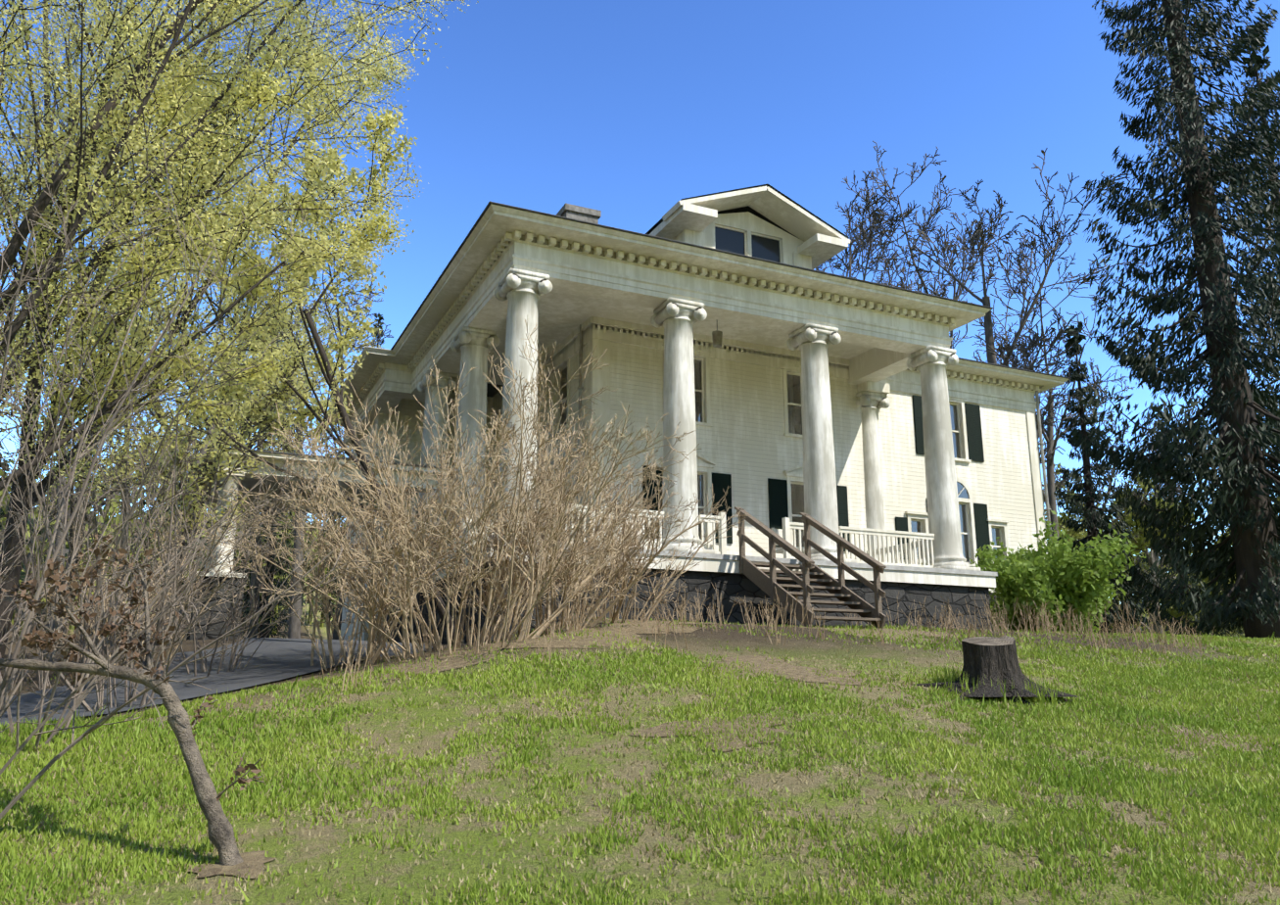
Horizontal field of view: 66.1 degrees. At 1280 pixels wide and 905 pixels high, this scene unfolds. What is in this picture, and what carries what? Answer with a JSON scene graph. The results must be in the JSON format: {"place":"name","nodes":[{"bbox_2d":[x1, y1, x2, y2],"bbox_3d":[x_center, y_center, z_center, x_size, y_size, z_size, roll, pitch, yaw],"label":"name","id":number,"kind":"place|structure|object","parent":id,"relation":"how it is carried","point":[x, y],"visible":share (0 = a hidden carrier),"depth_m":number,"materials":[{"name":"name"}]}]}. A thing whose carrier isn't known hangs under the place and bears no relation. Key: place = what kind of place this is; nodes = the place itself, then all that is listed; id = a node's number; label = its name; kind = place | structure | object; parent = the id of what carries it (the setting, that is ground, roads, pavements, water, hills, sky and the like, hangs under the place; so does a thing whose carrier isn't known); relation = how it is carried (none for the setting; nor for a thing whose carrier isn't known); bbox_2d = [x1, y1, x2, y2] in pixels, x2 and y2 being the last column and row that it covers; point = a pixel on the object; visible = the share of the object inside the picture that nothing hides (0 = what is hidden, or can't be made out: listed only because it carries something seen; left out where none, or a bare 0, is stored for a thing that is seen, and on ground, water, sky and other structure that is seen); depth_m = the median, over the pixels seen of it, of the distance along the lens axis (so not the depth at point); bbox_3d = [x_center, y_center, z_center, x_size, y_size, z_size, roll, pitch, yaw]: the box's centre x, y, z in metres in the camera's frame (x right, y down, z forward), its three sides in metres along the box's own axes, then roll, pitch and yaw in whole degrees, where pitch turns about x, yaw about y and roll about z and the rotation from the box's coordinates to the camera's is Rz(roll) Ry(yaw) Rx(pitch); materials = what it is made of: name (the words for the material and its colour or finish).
{"place":"outdoors","nodes":[
{"label":"outdoors","id":0,"kind":"place"},
{"bbox_2d":[0,637,432,725],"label":"driveway","id":1,"kind":"structure","parent":0,"point":[273,659],"depth_m":12.52,"materials":[{"name":"grey asphalt"}]},
{"bbox_2d":[173,291,382,637],"bbox_3d":[-11.527,-0.189,32.043,5.227,13.325,6.318,-3,-14,11],"label":"tree","id":2,"kind":"object","parent":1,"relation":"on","point":[255,583],"depth_m":31.86,"materials":[{"name":"plant"}]},
{"bbox_2d":[0,507,1279,904],"bbox_3d":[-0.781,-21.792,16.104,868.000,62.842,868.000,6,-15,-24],"label":"ground","id":3,"kind":"structure","parent":0,"point":[707,640],"depth_m":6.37,"materials":[{"name":"green plant"}]},
{"bbox_2d":[0,273,94,427],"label":"tree","id":4,"kind":"object","parent":3,"relation":"on","point":[1,366],"depth_m":25.89,"materials":[{"name":"green plant"}]},
{"bbox_2d":[0,237,146,649],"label":"tree","id":5,"kind":"object","parent":3,"relation":"on","point":[59,533],"visible":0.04,"depth_m":47.49,"materials":[{"name":"grey plant"}]},
{"bbox_2d":[0,274,238,652],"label":"tree","id":6,"kind":"object","parent":3,"relation":"on","point":[72,530],"depth_m":22.25,"materials":[{"name":"green plant"}]},
{"bbox_2d":[0,424,244,690],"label":"bush","id":7,"kind":"object","parent":3,"relation":"on","point":[84,644],"visible":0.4,"depth_m":12.63,"materials":[{"name":"brown plant"}]},
{"bbox_2d":[0,529,264,865],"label":"sapling wood","id":8,"kind":"object","parent":3,"relation":"on","point":[220,833],"visible":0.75,"depth_m":5.68,"materials":[{"name":"brown plant"}]},
{"bbox_2d":[0,530,267,801],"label":"sapling buds","id":9,"kind":"object","parent":8,"relation":"on","point":[87,616],"visible":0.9,"depth_m":5.89,"materials":[{"name":"red plant"}]},
{"bbox_2d":[43,251,249,646],"bbox_3d":[-17.513,0.537,35.067,8.184,13.955,10.046,6,-15,-24],"label":"tree","id":10,"kind":"object","parent":3,"relation":"on","point":[126,514],"depth_m":34.74,"materials":[{"name":"green plant"}]},
{"bbox_2d":[12,486,298,665],"bbox_3d":[-7.585,1.704,13.823,3.345,2.970,4.496,-7,-15,28],"label":"shrub","id":11,"kind":"object","parent":3,"relation":"on","point":[142,610],"visible":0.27,"depth_m":13.94,"materials":[{"name":"brown plant"}]},
{"bbox_2d":[0,328,315,711],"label":"bush","id":12,"kind":"object","parent":3,"relation":"on","point":[99,694],"visible":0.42,"depth_m":10.45,"materials":[{"name":"brown plant"}]},
{"bbox_2d":[0,208,334,751],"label":"bush","id":13,"kind":"object","parent":3,"relation":"on","point":[70,714],"visible":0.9,"depth_m":8.01,"materials":[{"name":"brown plant"}]},
{"bbox_2d":[0,101,382,819],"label":"bush","id":14,"kind":"object","parent":3,"relation":"on","point":[25,629],"visible":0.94,"depth_m":6.38,"materials":[{"name":"brown plant"}]},
{"bbox_2d":[82,205,347,641],"bbox_3d":[-12.254,-0.969,27.496,7.122,13.380,6.927,6,-15,-24],"label":"tree","id":15,"kind":"object","parent":3,"relation":"on","point":[224,305],"depth_m":27.73,"materials":[{"name":"plant"}]},
{"bbox_2d":[122,309,324,641],"bbox_3d":[-9.073,0.377,21.028,3.743,7.836,6.484,6,-15,-24],"label":"tree","id":16,"kind":"object","parent":3,"relation":"on","point":[244,437],"depth_m":20.68,"materials":[{"name":"green plant"}]},
{"bbox_2d":[0,0,448,505],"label":"tree","id":17,"kind":"object","parent":3,"relation":"on","point":[166,105],"depth_m":9.39,"materials":[{"name":"plant"}]},
{"bbox_2d":[187,850,275,878],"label":"dirt patch","id":18,"kind":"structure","parent":3,"relation":"on","point":[253,863],"depth_m":5.34,"materials":[{"name":"brown soil"}]},
{"bbox_2d":[0,0,478,671],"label":"tree","id":19,"kind":"object","parent":3,"relation":"on","point":[218,106],"depth_m":12.84,"materials":[{"name":"plant"}]},
{"bbox_2d":[163,358,330,555],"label":"tree","id":20,"kind":"object","parent":3,"relation":"on","point":[272,511],"depth_m":66.56,"materials":[{"name":"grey plant"}]},
{"bbox_2d":[32,104,462,647],"bbox_3d":[-6.158,-1.326,15.970,5.873,9.194,6.253,22,-26,-57],"label":"tree","id":21,"kind":"object","parent":3,"relation":"on","point":[352,176],"depth_m":16.24,"materials":[{"name":"plant"}]},
{"bbox_2d":[108,420,397,676],"bbox_3d":[-5.235,1.366,12.739,2.772,3.149,4.057,13,-19,-43],"label":"bush","id":22,"kind":"object","parent":3,"relation":"on","point":[222,653],"visible":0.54,"depth_m":12.86,"materials":[{"name":"brown plant"}]},
{"bbox_2d":[233,427,312,638],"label":"conifer","id":23,"kind":"object","parent":3,"relation":"on","point":[246,594],"depth_m":78.65,"materials":[{"name":"green plant"}]},
{"bbox_2d":[205,244,393,638],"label":"tree","id":24,"kind":"object","parent":3,"relation":"on","point":[294,630],"visible":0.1,"depth_m":45.15,"materials":[{"name":"grey plant"}]},
{"bbox_2d":[246,368,353,639],"bbox_3d":[-11.607,1.973,38.230,7.672,11.727,7.528,6,-15,-24],"label":"tree","id":25,"kind":"object","parent":3,"relation":"on","point":[335,635],"depth_m":37.99,"materials":[{"name":"green plant"}]},
{"bbox_2d":[306,313,384,625],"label":"tree","id":26,"kind":"object","parent":3,"relation":"on","point":[380,316],"depth_m":72.78,"materials":[{"name":"green plant"}]},
{"bbox_2d":[192,359,545,670],"bbox_3d":[-3.010,1.115,13.650,4.277,3.881,4.375,-6,-15,22],"label":"shrub","id":27,"kind":"object","parent":3,"relation":"on","point":[370,611],"visible":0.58,"depth_m":12.55,"materials":[{"name":"brown plant"}]},
{"bbox_2d":[194,320,701,663],"bbox_3d":[-2.090,0.672,13.584,6.147,4.558,6.418,-2,-14,7],"label":"shrub","id":28,"kind":"object","parent":3,"relation":"on","point":[509,602],"visible":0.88,"depth_m":12.50,"materials":[{"name":"brown plant"}]},
{"bbox_2d":[279,632,652,684],"bbox_3d":[-2.303,2.623,12.791,4.622,0.792,4.111,6,-15,-24],"label":"dirt patch","id":29,"kind":"object","parent":3,"relation":"on","point":[456,661],"visible":0.58,"depth_m":11.96,"materials":[{"name":"brown soil"}]},
{"bbox_2d":[329,389,730,640],"bbox_3d":[-2.020,0.889,14.060,6.168,3.744,4.371,12,-18,-40],"label":"shrub","id":30,"kind":"object","parent":3,"relation":"on","point":[626,561],"visible":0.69,"depth_m":13.92,"materials":[{"name":"brown plant"}]},
{"bbox_2d":[0,441,1150,631],"bbox_3d":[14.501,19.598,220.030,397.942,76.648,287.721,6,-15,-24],"label":"conifer","id":31,"kind":"object","parent":3,"relation":"on","point":[144,502],"depth_m":138.43,"materials":[{"name":"green plant"}]},
{"bbox_2d":[513,620,665,645],"bbox_3d":[-1.038,2.519,13.667,3.676,0.654,3.324,6,-15,-24],"label":"dirt patch","id":32,"kind":"object","parent":3,"relation":"on","point":[623,632],"visible":0.23,"depth_m":13.56,"materials":[{"name":"brown soil"}]},
{"bbox_2d":[186,561,1008,643],"bbox_3d":[-0.316,5.478,27.627,22.680,2.980,16.620,6,-15,-24],"label":"foundation","id":33,"kind":"object","parent":3,"relation":"on","point":[729,587],"visible":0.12,"depth_m":19.98,"materials":[{"name":"stone"}]},
{"bbox_2d":[383,539,997,590],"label":"porch deck","id":34,"kind":"structure","parent":33,"relation":"on","point":[831,563],"depth_m":20.89,"materials":[{"name":"white wood"}]},
{"bbox_2d":[414,267,980,570],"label":"portico columns","id":35,"kind":"structure","parent":34,"relation":"on","point":[522,292],"depth_m":22.08,"materials":[{"name":"paint"}]},
{"bbox_2d":[855,390,890,562],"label":"engaged column","id":36,"kind":"structure","parent":34,"relation":"on","point":[870,402],"depth_m":26.59,"materials":[{"name":"paint"}]},
{"bbox_2d":[0,447,1220,646],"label":"bare woods","id":37,"kind":"object","parent":3,"relation":"on","point":[239,542],"visible":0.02,"depth_m":144.03,"materials":[{"name":"brown plant"}]},
{"bbox_2d":[0,456,1244,639],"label":"spring woods","id":38,"kind":"object","parent":3,"relation":"on","point":[111,510],"visible":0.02,"depth_m":147.64,"materials":[{"name":"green plant"}]},
{"bbox_2d":[529,617,717,632],"bbox_3d":[-0.113,2.713,15.403,3.510,0.348,2.221,6,-15,-24],"label":"dirt patch","id":39,"kind":"object","parent":3,"relation":"on","point":[689,629],"visible":0.5,"depth_m":15.11,"materials":[{"name":"brown soil"}]},
{"bbox_2d":[503,412,749,622],"bbox_3d":[-0.652,1.167,15.816,4.168,3.323,2.855,-7,-15,26],"label":"shrub","id":40,"kind":"object","parent":3,"relation":"on","point":[651,607],"visible":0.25,"depth_m":15.55,"materials":[{"name":"brown plant"}]},
{"bbox_2d":[189,186,1068,596],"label":"house trim","id":41,"kind":"structure","parent":3,"relation":"on","point":[606,300],"depth_m":23.71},
{"bbox_2d":[204,506,215,568],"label":"column","id":42,"kind":"structure","parent":41,"relation":"on","point":[211,540],"depth_m":23.75,"materials":[{"name":"paint"}]},
{"bbox_2d":[209,474,241,572],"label":"column","id":43,"kind":"structure","parent":41,"relation":"on","point":[226,487],"depth_m":20.28,"materials":[{"name":"paint"}]},
{"bbox_2d":[200,184,1071,485],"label":"roof","id":44,"kind":"structure","parent":41,"relation":"on","point":[491,390],"depth_m":23.18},
{"bbox_2d":[555,202,601,224],"bbox_3d":[-1.772,-5.091,27.505,1.070,3.480,0.870,6,-15,-24],"label":"chimney","id":45,"kind":"object","parent":44,"relation":"on","point":[578,213],"visible":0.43,"depth_m":27.51,"materials":[{"name":"grey concrete"}]},
{"bbox_2d":[349,234,1033,417],"bbox_3d":[1.609,-1.780,30.509,18.434,0.130,16.502,6,-15,-24],"label":"dentil recess","id":46,"kind":"object","parent":41,"relation":"attached to","point":[569,247],"visible":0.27,"depth_m":21.49,"materials":[{"name":"beige paint"}]},
{"bbox_2d":[714,226,779,262],"bbox_3d":[3.137,-6.034,28.655,2.300,0.850,0.001,6,-15,-24],"label":"dormer glass","id":47,"kind":"object","parent":41,"relation":"attached to","point":[733,241],"visible":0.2,"depth_m":28.64,"materials":[{"name":"grey"}]},
{"bbox_2d":[559,359,1000,562],"bbox_3d":[1.848,0.582,27.296,16.047,4.850,6.652,-3,-14,12],"label":"window glass","id":48,"kind":"object","parent":41,"relation":"on","point":[796,432],"visible":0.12,"depth_m":26.10,"materials":[{"name":"white"}]},
{"bbox_2d":[575,319,1053,554],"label":"downspouts","id":49,"kind":"object","parent":41,"relation":"attached to","point":[717,336],"visible":0.46,"depth_m":24.27,"materials":[{"name":"metal"}]},
{"bbox_2d":[642,394,990,561],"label":"shutters","id":50,"kind":"object","parent":41,"relation":"attached to","point":[778,501],"visible":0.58,"depth_m":25.93,"materials":[{"name":"black wood"}]},
{"bbox_2d":[693,359,995,558],"bbox_3d":[2.006,-1.599,28.172,15.766,10.100,7.034,-3,-14,12],"label":"interior","id":51,"kind":"object","parent":41,"relation":"in","point":[796,496],"depth_m":26.14,"materials":[{"name":"black"}]},
{"bbox_2d":[786,374,968,562],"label":"curtains","id":52,"kind":"object","parent":41,"relation":"attached to","point":[955,450],"depth_m":27.89,"materials":[{"name":"white fabric"}]},
{"bbox_2d":[0,618,1279,904],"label":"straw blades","id":53,"kind":"object","parent":3,"relation":"on","point":[701,805],"visible":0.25,"depth_m":6.65,"materials":[{"name":"plant"}]},
{"bbox_2d":[628,712,802,751],"bbox_3d":[0.767,2.313,8.167,1.636,0.254,1.046,6,-15,-24],"label":"dirt patch","id":54,"kind":"object","parent":3,"relation":"on","point":[663,733],"depth_m":8.15,"materials":[{"name":"brown soil"}]},
{"bbox_2d":[308,580,1214,691],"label":"dry weeds","id":55,"kind":"object","parent":3,"relation":"on","point":[770,619],"visible":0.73,"depth_m":16.47,"materials":[{"name":"brown plant"}]},
{"bbox_2d":[682,655,866,685],"bbox_3d":[1.442,2.466,11.229,2.223,0.377,2.003,12,-18,-42],"label":"bare dirt patch","id":56,"kind":"object","parent":3,"relation":"on","point":[799,672],"depth_m":11.30,"materials":[{"name":"brown soil"}]},
{"bbox_2d":[734,506,886,627],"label":"front stairs","id":57,"kind":"structure","parent":3,"relation":"on","point":[865,610],"depth_m":18.93,"materials":[{"name":"brown wood"}]},
{"bbox_2d":[786,625,960,644],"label":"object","id":58,"kind":"structure","parent":3,"relation":"on","point":[900,632],"depth_m":17.12,"materials":[{"name":"brown soil"}]},
{"bbox_2d":[842,250,913,285],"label":"bare tree","id":59,"kind":"object","parent":3,"relation":"on","point":[889,275],"visible":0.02,"depth_m":53.64,"materials":[{"name":"grey plant"}]},
{"bbox_2d":[815,171,944,295],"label":"bare tree","id":60,"kind":"object","parent":3,"relation":"on","point":[867,235],"visible":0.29,"depth_m":41.44,"materials":[{"name":"grey plant"}]},
{"bbox_2d":[841,140,1110,392],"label":"bare tree","id":61,"kind":"object","parent":3,"relation":"on","point":[990,236],"visible":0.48,"depth_m":44.22,"materials":[{"name":"grey plant"}]},
{"bbox_2d":[911,677,1076,706],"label":"stump roots","id":62,"kind":"object","parent":3,"relation":"on","point":[941,685],"visible":0.12,"depth_m":10.83,"materials":[{"name":"brown wood"}]},
{"bbox_2d":[854,147,1145,467],"bbox_3d":[14.241,-1.829,38.606,8.258,20.425,11.454,6,-15,-24],"label":"bare tree","id":63,"kind":"object","parent":3,"relation":"on","point":[989,338],"visible":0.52,"depth_m":38.32,"materials":[{"name":"grey plant"}]},
{"bbox_2d":[945,639,1079,697],"bbox_3d":[3.885,2.399,11.052,1.552,0.677,1.417,6,-15,-24],"label":"stump","id":64,"kind":"object","parent":3,"relation":"on","point":[994,664],"visible":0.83,"depth_m":10.81,"materials":[{"name":"brown wood"}]},
{"bbox_2d":[961,635,1014,645],"bbox_3d":[3.964,2.130,11.123,0.575,0.125,0.579,6,-15,-24],"label":"stump top","id":65,"kind":"object","parent":64,"relation":"attached to","point":[994,640],"visible":1,"depth_m":11.07,"materials":[{"name":"beige wood"}]},
{"bbox_2d":[969,510,1146,632],"bbox_3d":[10.094,3.139,24.805,4.285,3.224,4.475,0,-13,-1],"label":"bush","id":66,"kind":"object","parent":3,"relation":"on","point":[1015,580],"depth_m":23.63,"materials":[{"name":"green plant"}]},
{"bbox_2d":[962,232,1156,546],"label":"bare tree","id":67,"kind":"object","parent":3,"relation":"on","point":[1052,482],"visible":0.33,"depth_m":49.11,"materials":[{"name":"grey plant"}]},
{"bbox_2d":[1051,321,1164,634],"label":"conifer tree","id":68,"kind":"object","parent":3,"relation":"on","point":[1081,376],"depth_m":42.06,"materials":[{"name":"green plant"}]},
{"bbox_2d":[1042,462,1202,635],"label":"hill tree","id":69,"kind":"object","parent":3,"relation":"on","point":[1175,614],"depth_m":62.06,"materials":[{"name":"green plant"}]},
{"bbox_2d":[1056,472,1196,633],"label":"hill tree","id":70,"kind":"object","parent":3,"relation":"on","point":[1128,519],"depth_m":55.28,"materials":[{"name":"plant"}]},
{"bbox_2d":[1105,416,1203,632],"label":"conifer tree","id":71,"kind":"object","parent":3,"relation":"on","point":[1155,559],"visible":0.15,"depth_m":62.92,"materials":[{"name":"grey plant"}]},
{"bbox_2d":[1066,0,1279,638],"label":"conifer tree","id":72,"kind":"object","parent":3,"relation":"on","point":[1198,533],"depth_m":31.82,"materials":[{"name":"green plant"}]},
{"bbox_2d":[1125,497,1242,637],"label":"hill tree","id":73,"kind":"object","parent":3,"relation":"on","point":[1147,567],"depth_m":68.21,"materials":[{"name":"green plant"}]},
{"bbox_2d":[1133,402,1243,637],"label":"conifer","id":74,"kind":"object","parent":3,"relation":"on","point":[1193,578],"depth_m":65.03,"materials":[{"name":"green plant"}]},
{"bbox_2d":[1120,722,1278,752],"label":"bare dirt patch","id":75,"kind":"object","parent":3,"relation":"on","point":[1211,735],"depth_m":9.13,"materials":[{"name":"brown soil"}]},
{"bbox_2d":[1188,21,1279,630],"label":"spruce","id":76,"kind":"object","parent":3,"relation":"on","point":[1251,69],"depth_m":37.52,"materials":[{"name":"green plant"}]},
{"bbox_2d":[1189,492,1279,618],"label":"hill tree","id":77,"kind":"object","parent":3,"relation":"on","point":[1206,580],"depth_m":59.41,"materials":[{"name":"green plant"}]},
{"bbox_2d":[0,0,1279,603],"label":"sky","id":78,"kind":"structure","parent":0,"point":[628,111],"materials":[{"name":"blue"}]},
{"bbox_2d":[340,238,1038,640],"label":"house walls","id":79,"kind":"structure","parent":0,"point":[746,445],"depth_m":26.28,"materials":[{"name":"white paint"}]},
{"bbox_2d":[771,527,804,556],"bbox_3d":[3.422,2.211,22.614,0.560,1.000,0.560,6,-15,-24],"label":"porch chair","id":80,"kind":"object","parent":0,"point":[779,532],"visible":0.25,"depth_m":22.85,"materials":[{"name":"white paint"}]},
{"bbox_2d":[928,661,1064,706],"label":"grass","id":81,"kind":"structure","parent":0,"point":[1055,699],"depth_m":10.72,"materials":[{"name":"green plant"}]}
]}

